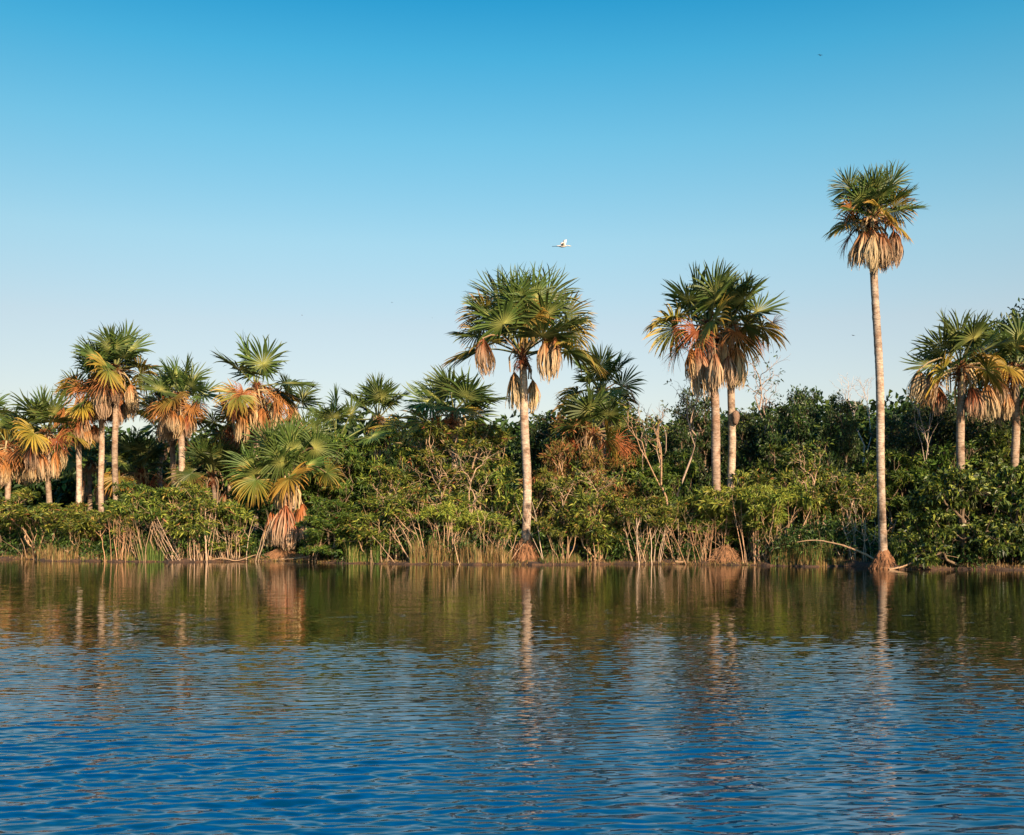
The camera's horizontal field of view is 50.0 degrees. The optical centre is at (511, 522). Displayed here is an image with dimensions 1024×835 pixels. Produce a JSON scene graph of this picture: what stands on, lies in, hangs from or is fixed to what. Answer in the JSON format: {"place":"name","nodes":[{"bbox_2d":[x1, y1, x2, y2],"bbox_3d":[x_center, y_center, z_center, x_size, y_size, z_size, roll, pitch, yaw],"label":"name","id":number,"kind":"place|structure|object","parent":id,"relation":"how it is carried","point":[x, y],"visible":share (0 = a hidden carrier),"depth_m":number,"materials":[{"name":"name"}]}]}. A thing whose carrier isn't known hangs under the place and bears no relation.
{"place":"outdoors","nodes":[
{"label":"outdoors","id":0,"kind":"place"},
{"bbox_2d":[0,559,1023,834],"bbox_3d":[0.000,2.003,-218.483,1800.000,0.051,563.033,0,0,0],"label":"water","id":1,"kind":"structure","parent":0,"point":[278,697],"depth_m":12.39,"materials":[{"name":"liquid"}]},
{"bbox_2d":[0,501,78,559],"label":"shrub","id":2,"kind":"object","parent":1,"relation":"in","point":[27,517],"visible":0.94,"depth_m":58.89,"materials":[{"name":"green plant"}]},
{"bbox_2d":[106,504,140,558],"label":"sapling clump","id":3,"kind":"object","parent":1,"relation":"in","point":[127,524],"visible":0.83,"depth_m":56.42,"materials":[{"name":"green plant"}]},
{"bbox_2d":[108,484,194,557],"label":"shrub","id":4,"kind":"object","parent":1,"relation":"in","point":[166,494],"visible":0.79,"depth_m":56.11,"materials":[{"name":"green plant"}]},
{"bbox_2d":[149,512,211,560],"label":"stem clump","id":5,"kind":"object","parent":1,"relation":"in","point":[161,535],"visible":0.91,"depth_m":55.47,"materials":[{"name":"brown plant"}]},
{"bbox_2d":[204,497,254,558],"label":"sapling clump","id":6,"kind":"object","parent":1,"relation":"in","point":[236,510],"visible":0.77,"depth_m":56.40,"materials":[{"name":"green plant"}]},
{"bbox_2d":[292,464,348,554],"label":"shrub","id":7,"kind":"object","parent":1,"relation":"in","point":[309,490],"visible":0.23,"depth_m":59.77,"materials":[{"name":"green plant"}]},
{"bbox_2d":[332,510,405,553],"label":"shrub","id":8,"kind":"object","parent":1,"relation":"in","point":[362,530],"visible":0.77,"depth_m":53.53,"materials":[{"name":"green plant"}]},
{"bbox_2d":[556,489,634,559],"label":"shrub","id":9,"kind":"object","parent":1,"relation":"in","point":[584,500],"visible":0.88,"depth_m":52.44,"materials":[{"name":"green plant"}]},
{"bbox_2d":[573,445,641,535],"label":"shrub","id":10,"kind":"object","parent":1,"relation":"in","point":[597,460],"visible":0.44,"depth_m":57.31,"materials":[{"name":"green plant"}]},
{"bbox_2d":[644,499,712,560],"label":"shrub","id":11,"kind":"object","parent":1,"relation":"in","point":[666,510],"visible":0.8,"depth_m":53.13,"materials":[{"name":"green plant"}]},
{"bbox_2d":[671,519,726,563],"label":"stem clump","id":12,"kind":"object","parent":1,"relation":"in","point":[711,535],"visible":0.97,"depth_m":52.30,"materials":[{"name":"brown plant"}]},
{"bbox_2d":[680,516,740,560],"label":"sapling clump","id":13,"kind":"object","parent":1,"relation":"in","point":[706,527],"visible":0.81,"depth_m":52.81,"materials":[{"name":"green plant"}]},
{"bbox_2d":[782,437,834,545],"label":"branchy shrub","id":14,"kind":"object","parent":1,"relation":"in","point":[818,469],"visible":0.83,"depth_m":52.48,"materials":[{"name":"green plant"}]},
{"bbox_2d":[789,457,843,549],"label":"shrub","id":15,"kind":"object","parent":1,"relation":"in","point":[824,496],"visible":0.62,"depth_m":52.98,"materials":[{"name":"green plant"}]},
{"bbox_2d":[903,501,953,565],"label":"broadleaf bush","id":16,"kind":"object","parent":1,"relation":"in","point":[913,519],"visible":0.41,"depth_m":47.96,"materials":[{"name":"green plant"}]},
{"bbox_2d":[0,539,1023,569],"bbox_3d":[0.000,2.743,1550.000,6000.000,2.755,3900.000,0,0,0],"label":"ground","id":17,"kind":"structure","parent":0,"point":[855,563],"depth_m":52.55,"materials":[{"name":"soil"}]},
{"bbox_2d":[0,487,46,549],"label":"shrub","id":18,"kind":"object","parent":17,"relation":"on","point":[24,494],"visible":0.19,"depth_m":66.06,"materials":[{"name":"green plant"}]},
{"bbox_2d":[0,403,52,504],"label":"palm tree","id":19,"kind":"object","parent":17,"relation":"on","point":[8,464],"visible":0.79,"depth_m":73.77,"materials":[{"name":"orange plant"}]},
{"bbox_2d":[0,385,96,502],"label":"palm tree","id":20,"kind":"object","parent":17,"relation":"on","point":[41,412],"visible":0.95,"depth_m":72.23,"materials":[{"name":"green plant"}]},
{"bbox_2d":[29,500,98,549],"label":"shrub","id":21,"kind":"object","parent":17,"relation":"on","point":[75,506],"visible":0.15,"depth_m":66.42,"materials":[{"name":"green plant"}]},
{"bbox_2d":[59,521,101,556],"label":"sapling clump","id":22,"kind":"object","parent":17,"relation":"on","point":[88,534],"visible":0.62,"depth_m":58.01,"materials":[{"name":"green plant"}]},
{"bbox_2d":[49,367,111,509],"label":"palm tree","id":23,"kind":"object","parent":17,"relation":"on","point":[86,430],"visible":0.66,"depth_m":73.44,"materials":[{"name":"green plant"}]},
{"bbox_2d":[58,426,128,510],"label":"palm tree","id":24,"kind":"object","parent":17,"relation":"on","point":[90,467],"visible":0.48,"depth_m":83.69,"materials":[{"name":"green plant"}]},
{"bbox_2d":[56,510,135,552],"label":"shrub","id":25,"kind":"object","parent":17,"relation":"on","point":[83,519],"visible":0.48,"depth_m":58.44,"materials":[{"name":"green plant"}]},
{"bbox_2d":[53,333,146,531],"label":"palm tree","id":26,"kind":"object","parent":17,"relation":"on","point":[122,416],"visible":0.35,"depth_m":74.27,"materials":[{"name":"orange plant"}]},
{"bbox_2d":[71,320,162,499],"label":"palm tree","id":27,"kind":"object","parent":17,"relation":"on","point":[119,346],"visible":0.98,"depth_m":72.35,"materials":[{"name":"green plant"}]},
{"bbox_2d":[95,478,163,542],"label":"shrub","id":28,"kind":"object","parent":17,"relation":"on","point":[141,487],"visible":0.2,"depth_m":65.51,"materials":[{"name":"green plant"}]},
{"bbox_2d":[95,428,178,510],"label":"palm tree","id":29,"kind":"object","parent":17,"relation":"on","point":[139,452],"visible":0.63,"depth_m":79.28,"materials":[{"name":"green plant"}]},
{"bbox_2d":[135,391,191,529],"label":"palm tree","id":30,"kind":"object","parent":17,"relation":"on","point":[147,428],"visible":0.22,"depth_m":83.73,"materials":[{"name":"green plant"}]},
{"bbox_2d":[134,368,210,521],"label":"palm tree","id":31,"kind":"object","parent":17,"relation":"on","point":[149,401],"visible":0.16,"depth_m":75.87,"materials":[{"name":"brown plant"}]},
{"bbox_2d":[134,352,224,503],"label":"palm tree","id":32,"kind":"object","parent":17,"relation":"on","point":[168,424],"visible":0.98,"depth_m":71.59,"materials":[{"name":"green plant"}]},
{"bbox_2d":[166,433,246,503],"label":"palm tree","id":33,"kind":"object","parent":17,"relation":"on","point":[207,455],"visible":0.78,"depth_m":71.59,"materials":[{"name":"green plant"}]},
{"bbox_2d":[160,483,257,560],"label":"shrub","id":34,"kind":"object","parent":17,"relation":"on","point":[199,494],"visible":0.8,"depth_m":55.79,"materials":[{"name":"green plant"}]},
{"bbox_2d":[193,388,250,500],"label":"palm tree","id":35,"kind":"object","parent":17,"relation":"on","point":[228,432],"visible":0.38,"depth_m":73.46,"materials":[{"name":"green plant"}]},
{"bbox_2d":[225,482,271,537],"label":"shrub","id":36,"kind":"object","parent":17,"relation":"on","point":[259,513],"visible":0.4,"depth_m":65.54,"materials":[{"name":"green plant"}]},
{"bbox_2d":[210,332,319,544],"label":"palm tree","id":37,"kind":"object","parent":17,"relation":"on","point":[255,409],"visible":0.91,"depth_m":69.25,"materials":[{"name":"green plant"}]},
{"bbox_2d":[253,548,305,560],"bbox_3d":[-12.032,1.848,57.578,3.260,1.008,1.731,0,0,16],"label":"root mound","id":38,"kind":"object","parent":17,"relation":"on","point":[277,553],"visible":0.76,"depth_m":57.33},
{"bbox_2d":[218,407,345,551],"bbox_3d":[-12.056,-2.180,57.673,6.367,8.040,6.077,0,0,-44],"label":"palm tree","id":39,"kind":"object","parent":17,"relation":"on","point":[282,453],"visible":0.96,"depth_m":57.07,"materials":[{"name":"green plant"}]},
{"bbox_2d":[260,371,325,508],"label":"palm tree","id":40,"kind":"object","parent":17,"relation":"on","point":[310,399],"visible":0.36,"depth_m":75.61,"materials":[{"name":"green plant"}]},
{"bbox_2d":[294,498,361,558],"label":"shrub","id":41,"kind":"object","parent":17,"relation":"on","point":[326,524],"visible":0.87,"depth_m":54.94,"materials":[{"name":"green plant"}]},
{"bbox_2d":[276,383,394,511],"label":"palm tree","id":42,"kind":"object","parent":17,"relation":"on","point":[344,413],"visible":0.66,"depth_m":61.55,"materials":[{"name":"green plant"}]},
{"bbox_2d":[302,429,380,535],"bbox_3d":[-9.177,-1.711,61.274,5.072,7.196,5.310,0,0,34],"label":"shrub","id":43,"kind":"object","parent":17,"relation":"on","point":[354,458],"visible":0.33,"depth_m":60.47,"materials":[{"name":"green plant"}]},
{"bbox_2d":[325,373,414,501],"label":"palm tree","id":44,"kind":"object","parent":17,"relation":"on","point":[375,392],"visible":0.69,"depth_m":67.42,"materials":[{"name":"green plant"}]},
{"bbox_2d":[348,463,428,555],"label":"tree","id":45,"kind":"object","parent":17,"relation":"on","point":[388,474],"visible":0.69,"depth_m":55.49,"materials":[{"name":"green plant"}]},
{"bbox_2d":[353,425,432,536],"bbox_3d":[-6.626,-1.856,62.188,4.798,7.487,5.409,0,0,-38],"label":"shrub","id":46,"kind":"object","parent":17,"relation":"on","point":[399,454],"visible":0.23,"depth_m":61.36,"materials":[{"name":"green plant"}]},
{"bbox_2d":[371,481,423,559],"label":"branchy shrub","id":47,"kind":"object","parent":17,"relation":"on","point":[395,525],"visible":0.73,"depth_m":53.75,"materials":[{"name":"green plant"}]},
{"bbox_2d":[377,487,474,547],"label":"shrub","id":48,"kind":"object","parent":17,"relation":"on","point":[454,497],"visible":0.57,"depth_m":53.60,"materials":[{"name":"green plant"}]},
{"bbox_2d":[402,455,471,531],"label":"branchy shrub","id":49,"kind":"object","parent":17,"relation":"on","point":[442,495],"visible":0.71,"depth_m":54.02,"materials":[{"name":"green plant"}]},
{"bbox_2d":[374,507,519,562],"bbox_3d":[-3.146,0.503,52.830,7.439,2.881,1.135,0,0,0],"label":"stem clump","id":50,"kind":"object","parent":17,"relation":"on","point":[452,542],"visible":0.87,"depth_m":52.89,"materials":[{"name":"brown plant"}]},
{"bbox_2d":[396,364,507,534],"bbox_3d":[-3.392,-4.011,64.058,6.828,11.093,5.853,0,0,23],"label":"palm tree","id":51,"kind":"object","parent":17,"relation":"on","point":[457,389],"visible":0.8,"depth_m":63.39,"materials":[{"name":"green plant"}]},
{"bbox_2d":[414,499,492,554],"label":"shrub","id":52,"kind":"object","parent":17,"relation":"on","point":[446,511],"visible":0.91,"depth_m":52.67,"materials":[{"name":"green plant"}]},
{"bbox_2d":[394,417,518,540],"bbox_3d":[-2.860,-1.746,56.798,6.780,7.277,5.468,0,0,-2],"label":"tree","id":53,"kind":"object","parent":17,"relation":"on","point":[428,429],"visible":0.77,"depth_m":56.43,"materials":[{"name":"green plant"}]},
{"bbox_2d":[23,531,924,566],"bbox_3d":[-4.307,1.174,53.996,47.411,1.677,4.118,0,0,13],"label":"reed bed","id":54,"kind":"object","parent":17,"relation":"on","point":[417,553],"visible":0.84,"depth_m":52.55,"materials":[{"name":"green plant"}]},
{"bbox_2d":[450,439,509,547],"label":"branchy shrub","id":55,"kind":"object","parent":17,"relation":"on","point":[476,497],"visible":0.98,"depth_m":53.31,"materials":[{"name":"brown plant"}]},
{"bbox_2d":[448,429,515,513],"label":"tree","id":56,"kind":"object","parent":17,"relation":"on","point":[505,461],"visible":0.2,"depth_m":61.66,"materials":[{"name":"green plant"}]},
{"bbox_2d":[473,511,517,560],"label":"sapling clump","id":57,"kind":"object","parent":17,"relation":"on","point":[498,522],"visible":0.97,"depth_m":52.73,"materials":[{"name":"green plant"}]},
{"bbox_2d":[455,454,538,545],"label":"shrub","id":58,"kind":"object","parent":17,"relation":"on","point":[505,498],"visible":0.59,"depth_m":54.91,"materials":[{"name":"green plant"}]},
{"bbox_2d":[0,507,1023,568],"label":"undergrowth","id":59,"kind":"object","parent":17,"relation":"on","point":[619,552],"visible":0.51,"depth_m":53.73,"materials":[{"name":"green plant"}]},
{"bbox_2d":[0,386,1023,539],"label":"forest","id":60,"kind":"object","parent":17,"relation":"on","point":[63,489],"visible":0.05,"depth_m":94.71,"materials":[{"name":"green plant"}]},
{"bbox_2d":[1,553,1023,569],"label":"bank grass","id":61,"kind":"structure","parent":17,"relation":"on","point":[689,562],"depth_m":52.59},
{"bbox_2d":[441,260,608,560],"bbox_3d":[0.432,-5.149,52.713,7.714,14.693,7.684,0,0,-27],"label":"palm tree","id":62,"kind":"object","parent":17,"relation":"on","point":[526,308],"visible":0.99,"depth_m":52.40,"materials":[{"name":"green plant"}]},
{"bbox_2d":[509,466,580,555],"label":"shrub","id":63,"kind":"object","parent":17,"relation":"on","point":[539,486],"visible":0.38,"depth_m":55.24,"materials":[{"name":"green plant"}]},
{"bbox_2d":[511,409,584,539],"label":"leafy tree","id":64,"kind":"object","parent":17,"relation":"on","point":[534,451],"visible":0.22,"depth_m":62.82,"materials":[{"name":"green plant"}]},
{"bbox_2d":[532,503,584,564],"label":"shrub","id":65,"kind":"object","parent":17,"relation":"on","point":[545,526],"visible":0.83,"depth_m":52.20,"materials":[{"name":"green plant"}]},
{"bbox_2d":[517,413,609,518],"bbox_3d":[2.656,-2.041,58.310,4.693,7.807,4.984,0,0,32],"label":"shrub","id":66,"kind":"object","parent":17,"relation":"on","point":[561,467],"visible":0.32,"depth_m":57.92,"materials":[{"name":"green plant"}]},
{"bbox_2d":[543,472,585,559],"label":"branchy shrub","id":67,"kind":"object","parent":17,"relation":"on","point":[558,492],"visible":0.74,"depth_m":53.09,"materials":[{"name":"green plant"}]},
{"bbox_2d":[541,376,641,491],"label":"palm tree","id":68,"kind":"object","parent":17,"relation":"on","point":[588,410],"visible":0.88,"depth_m":58.41,"materials":[{"name":"green plant"}]},
{"bbox_2d":[569,461,627,559],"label":"branchy shrub","id":69,"kind":"object","parent":17,"relation":"on","point":[599,482],"visible":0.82,"depth_m":53.31,"materials":[{"name":"green plant"}]},
{"bbox_2d":[551,343,646,478],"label":"palm tree","id":70,"kind":"object","parent":17,"relation":"on","point":[610,366],"visible":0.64,"depth_m":61.76,"materials":[{"name":"green plant"}]},
{"bbox_2d":[602,493,668,562],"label":"shrub","id":71,"kind":"object","parent":17,"relation":"on","point":[624,516],"visible":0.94,"depth_m":52.82,"materials":[{"name":"green plant"}]},
{"bbox_2d":[605,440,674,551],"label":"shrub","id":72,"kind":"object","parent":17,"relation":"on","point":[638,464],"visible":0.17,"depth_m":60.13,"materials":[{"name":"green plant"}]},
{"bbox_2d":[616,398,672,505],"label":"forked tree","id":73,"kind":"object","parent":17,"relation":"on","point":[658,442],"visible":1,"depth_m":56.45,"materials":[{"name":"brown plant"}]},
{"bbox_2d":[618,464,689,555],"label":"shrub","id":74,"kind":"object","parent":17,"relation":"on","point":[668,480],"visible":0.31,"depth_m":56.89,"materials":[{"name":"green plant"}]},
{"bbox_2d":[635,448,706,550],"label":"shrub","id":75,"kind":"object","parent":17,"relation":"on","point":[667,467],"visible":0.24,"depth_m":59.49,"materials":[{"name":"green plant"}]},
{"bbox_2d":[664,377,705,549],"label":"forked tree","id":76,"kind":"object","parent":17,"relation":"on","point":[694,442],"visible":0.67,"depth_m":57.60,"materials":[{"name":"brown plant"}]},
{"bbox_2d":[661,386,727,499],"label":"leafy tree","id":77,"kind":"object","parent":17,"relation":"on","point":[703,476],"visible":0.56,"depth_m":65.63,"materials":[{"name":"green plant"}]},
{"bbox_2d":[642,256,770,541],"bbox_3d":[10.044,-5.776,55.474,6.362,15.069,6.406,0,0,-36],"label":"palm tree","id":78,"kind":"object","parent":17,"relation":"on","point":[707,372],"visible":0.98,"depth_m":54.86,"materials":[{"name":"green plant"}]},
{"bbox_2d":[706,545,747,563],"bbox_3d":[10.187,1.718,52.435,2.168,1.348,1.818,0,0,25],"label":"root mound","id":79,"kind":"object","parent":17,"relation":"on","point":[726,553],"visible":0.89,"depth_m":52.16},
{"bbox_2d":[682,270,790,544],"bbox_3d":[11.384,-5.677,56.490,5.718,14.999,5.726,0,0,0],"label":"palm tree","id":80,"kind":"object","parent":17,"relation":"on","point":[740,361],"visible":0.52,"depth_m":56.18,"materials":[{"name":"green plant"}]},
{"bbox_2d":[683,482,800,560],"bbox_3d":[10.914,0.045,53.414,5.251,4.098,4.559,0,0,-2],"label":"shrub","id":81,"kind":"object","parent":17,"relation":"on","point":[723,504],"visible":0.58,"depth_m":52.59,"materials":[{"name":"green plant"}]},
{"bbox_2d":[720,408,787,536],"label":"leafy tree","id":82,"kind":"object","parent":17,"relation":"on","point":[745,432],"visible":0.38,"depth_m":65.36,"materials":[{"name":"green plant"}]},
{"bbox_2d":[741,516,783,562],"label":"sapling clump","id":83,"kind":"object","parent":17,"relation":"on","point":[752,524],"visible":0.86,"depth_m":51.64,"materials":[{"name":"green plant"}]},
{"bbox_2d":[721,467,810,536],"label":"shrub","id":84,"kind":"object","parent":17,"relation":"on","point":[762,479],"visible":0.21,"depth_m":56.30,"materials":[{"name":"green plant"}]},
{"bbox_2d":[745,350,788,432],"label":"bare tree","id":85,"kind":"object","parent":17,"relation":"on","point":[761,398],"visible":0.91,"depth_m":64.01,"materials":[{"name":"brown plant"}]},
{"bbox_2d":[736,483,814,561],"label":"shrub","id":86,"kind":"object","parent":17,"relation":"on","point":[763,507],"visible":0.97,"depth_m":51.12,"materials":[{"name":"green plant"}]},
{"bbox_2d":[751,384,833,542],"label":"leafy tree","id":87,"kind":"object","parent":17,"relation":"on","point":[801,417],"visible":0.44,"depth_m":62.49,"materials":[{"name":"green plant"}]},
{"bbox_2d":[745,439,839,542],"bbox_3d":[15.058,-1.276,59.121,5.128,6.316,4.442,0,0,29],"label":"shrub","id":88,"kind":"object","parent":17,"relation":"on","point":[783,465],"visible":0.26,"depth_m":58.37,"materials":[{"name":"green plant"}]},
{"bbox_2d":[816,389,865,540],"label":"leafy tree","id":89,"kind":"object","parent":17,"relation":"on","point":[853,445],"visible":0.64,"depth_m":60.83,"materials":[{"name":"green plant"}]},
{"bbox_2d":[820,466,876,558],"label":"branchy shrub","id":90,"kind":"object","parent":17,"relation":"on","point":[859,488],"visible":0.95,"depth_m":52.36,"materials":[{"name":"green plant"}]},
{"bbox_2d":[828,373,872,465],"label":"bare tree","id":91,"kind":"object","parent":17,"relation":"on","point":[858,406],"visible":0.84,"depth_m":65.86,"materials":[{"name":"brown plant"}]},
{"bbox_2d":[817,473,889,556],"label":"shrub","id":92,"kind":"object","parent":17,"relation":"on","point":[870,503],"visible":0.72,"depth_m":53.12,"materials":[{"name":"green plant"}]},
{"bbox_2d":[823,159,927,568],"bbox_3d":[15.729,-6.723,47.524,4.318,17.967,4.276,0,0,0],"label":"palm tree","id":93,"kind":"object","parent":17,"relation":"on","point":[873,247],"visible":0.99,"depth_m":47.34,"materials":[{"name":"green plant"}]},
{"bbox_2d":[843,447,928,540],"bbox_3d":[20.211,-1.268,60.071,5.440,5.884,5.197,0,0,41],"label":"shrub","id":94,"kind":"object","parent":17,"relation":"on","point":[897,502],"visible":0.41,"depth_m":59.06,"materials":[{"name":"green plant"}]},
{"bbox_2d":[865,409,924,522],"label":"leafy tree","id":95,"kind":"object","parent":17,"relation":"on","point":[894,436],"visible":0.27,"depth_m":63.44,"materials":[{"name":"green plant"}]},
{"bbox_2d":[885,391,968,491],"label":"leafy tree","id":96,"kind":"object","parent":17,"relation":"on","point":[944,431],"visible":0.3,"depth_m":65.07,"materials":[{"name":"green plant"}]},
{"bbox_2d":[892,439,990,528],"bbox_3d":[23.599,-1.404,59.842,4.518,6.231,5.215,0,0,-44],"label":"shrub","id":97,"kind":"object","parent":17,"relation":"on","point":[946,459],"visible":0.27,"depth_m":59.53,"materials":[{"name":"green plant"}]},
{"bbox_2d":[890,458,1023,568],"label":"broadleaf bush","id":98,"kind":"object","parent":17,"relation":"on","point":[972,482],"visible":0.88,"depth_m":46.86,"materials":[{"name":"green plant"}]},
{"bbox_2d":[900,307,1020,537],"bbox_3d":[22.728,-4.782,55.667,5.900,12.615,6.296,0,0,0],"label":"palm tree","id":99,"kind":"object","parent":17,"relation":"on","point":[976,402],"visible":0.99,"depth_m":55.50,"materials":[{"name":"green plant"}]},
{"bbox_2d":[936,413,1011,483],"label":"leafy tree","id":100,"kind":"object","parent":17,"relation":"on","point":[970,434],"visible":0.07,"depth_m":63.24,"materials":[{"name":"green plant"}]},
{"bbox_2d":[949,310,1023,469],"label":"palm tree","id":101,"kind":"object","parent":17,"relation":"on","point":[1010,409],"visible":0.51,"depth_m":57.69,"materials":[{"name":"green plant"}]},
{"bbox_2d":[951,456,1023,564],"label":"broadleaf bush","id":102,"kind":"object","parent":17,"relation":"on","point":[1005,475],"visible":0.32,"depth_m":47.56,"materials":[{"name":"green plant"}]},
{"bbox_2d":[956,297,1023,458],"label":"leafy tree","id":103,"kind":"object","parent":17,"relation":"on","point":[1021,388],"visible":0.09,"depth_m":65.17,"materials":[{"name":"green plant"}]},
{"bbox_2d":[965,426,1023,515],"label":"shrub","id":104,"kind":"object","parent":17,"relation":"on","point":[1001,450],"visible":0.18,"depth_m":59.05,"materials":[{"name":"green plant"}]},
{"bbox_2d":[0,0,1023,448],"label":"sky","id":105,"kind":"structure","parent":0,"point":[330,180],"materials":[{"name":"blue"}]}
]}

